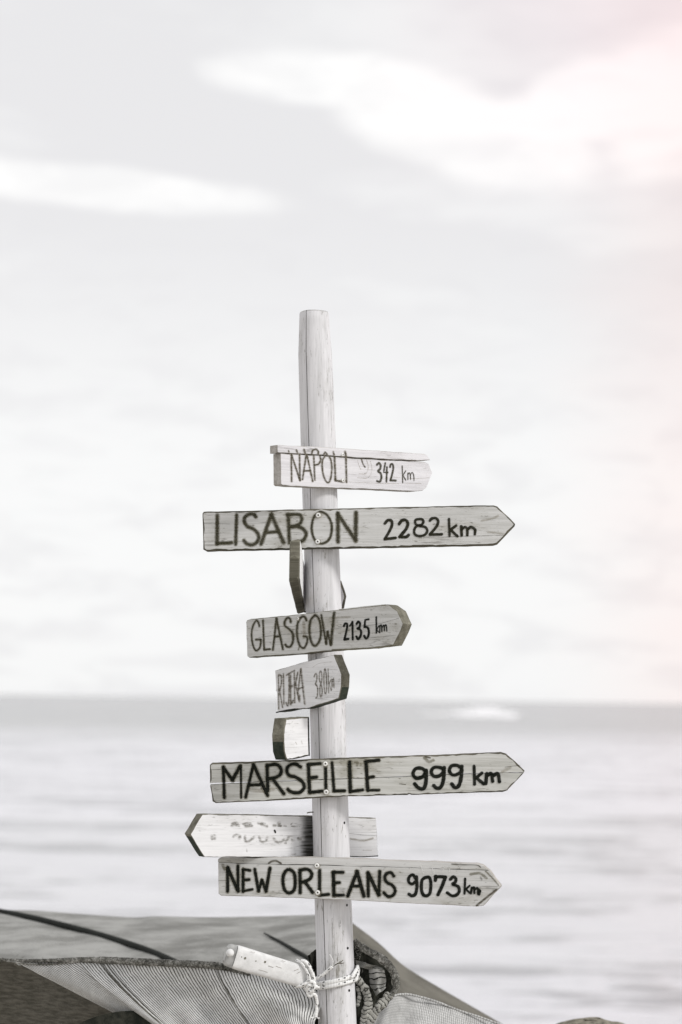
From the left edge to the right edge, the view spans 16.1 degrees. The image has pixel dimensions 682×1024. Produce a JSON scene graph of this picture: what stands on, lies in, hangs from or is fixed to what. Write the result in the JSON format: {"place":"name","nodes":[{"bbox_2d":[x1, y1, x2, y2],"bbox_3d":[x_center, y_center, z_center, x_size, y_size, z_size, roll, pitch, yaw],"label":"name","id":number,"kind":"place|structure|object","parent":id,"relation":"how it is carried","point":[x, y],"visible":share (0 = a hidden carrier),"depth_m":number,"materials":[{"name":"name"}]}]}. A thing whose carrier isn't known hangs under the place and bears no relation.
{"place":"outdoors","nodes":[
{"label":"outdoors","id":0,"kind":"place"},
{"bbox_2d":[0,694,681,1023],"bbox_3d":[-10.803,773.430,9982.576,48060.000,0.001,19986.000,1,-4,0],"label":"sea","id":1,"kind":"structure","parent":0,"point":[571,837],"depth_m":66.51,"materials":[{"name":"liquid"}]},
{"bbox_2d":[419,707,519,716],"bbox_3d":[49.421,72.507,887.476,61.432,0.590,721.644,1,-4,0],"label":"whitecap foam","id":2,"kind":"object","parent":1,"relation":"on","point":[488,712],"visible":0.97,"depth_m":646.88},
{"bbox_2d":[0,0,681,703],"label":"sky","id":3,"kind":"structure","parent":0,"point":[480,200],"materials":[{"name":"white"}]},
{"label":"beach","id":4,"kind":"structure","parent":0,"visible":0},
{"bbox_2d":[0,909,500,1023],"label":"canvas canopy","id":5,"kind":"object","parent":4,"relation":"on","point":[28,934],"visible":0.47,"depth_m":6.83,"materials":[{"name":"grey fabric"}]},
{"bbox_2d":[185,310,524,1023],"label":"signpost","id":6,"kind":"object","parent":4,"relation":"on","point":[292,856],"visible":1,"depth_m":5.42,"materials":[{"name":"white wood"}]},
{"bbox_2d":[222,944,307,985],"bbox_3d":[-0.167,1.005,5.362,0.201,0.096,0.049,3,-5,-24],"label":"wooden bar","id":7,"kind":"object","parent":6,"relation":"attached to","point":[248,960],"visible":1,"depth_m":5.34,"materials":[{"name":"white wood"}]},
{"bbox_2d":[293,954,359,1021],"bbox_3d":[-0.021,1.061,5.412,0.112,0.150,0.154,-2,-5,30],"label":"rope","id":8,"kind":"object","parent":6,"relation":"attached to","point":[310,986],"visible":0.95,"depth_m":5.37,"materials":[{"name":"white fabric"}]},
{"bbox_2d":[0,938,499,1023],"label":"shade net","id":9,"kind":"object","parent":8,"relation":"attached to","point":[98,990],"visible":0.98,"depth_m":5.55,"materials":[{"name":"grey fabric"}]},
{"bbox_2d":[557,1017,623,1023],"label":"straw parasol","id":10,"kind":"object","parent":4,"relation":"on","point":[592,1020],"visible":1,"depth_m":6.31,"materials":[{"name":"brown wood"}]}
]}

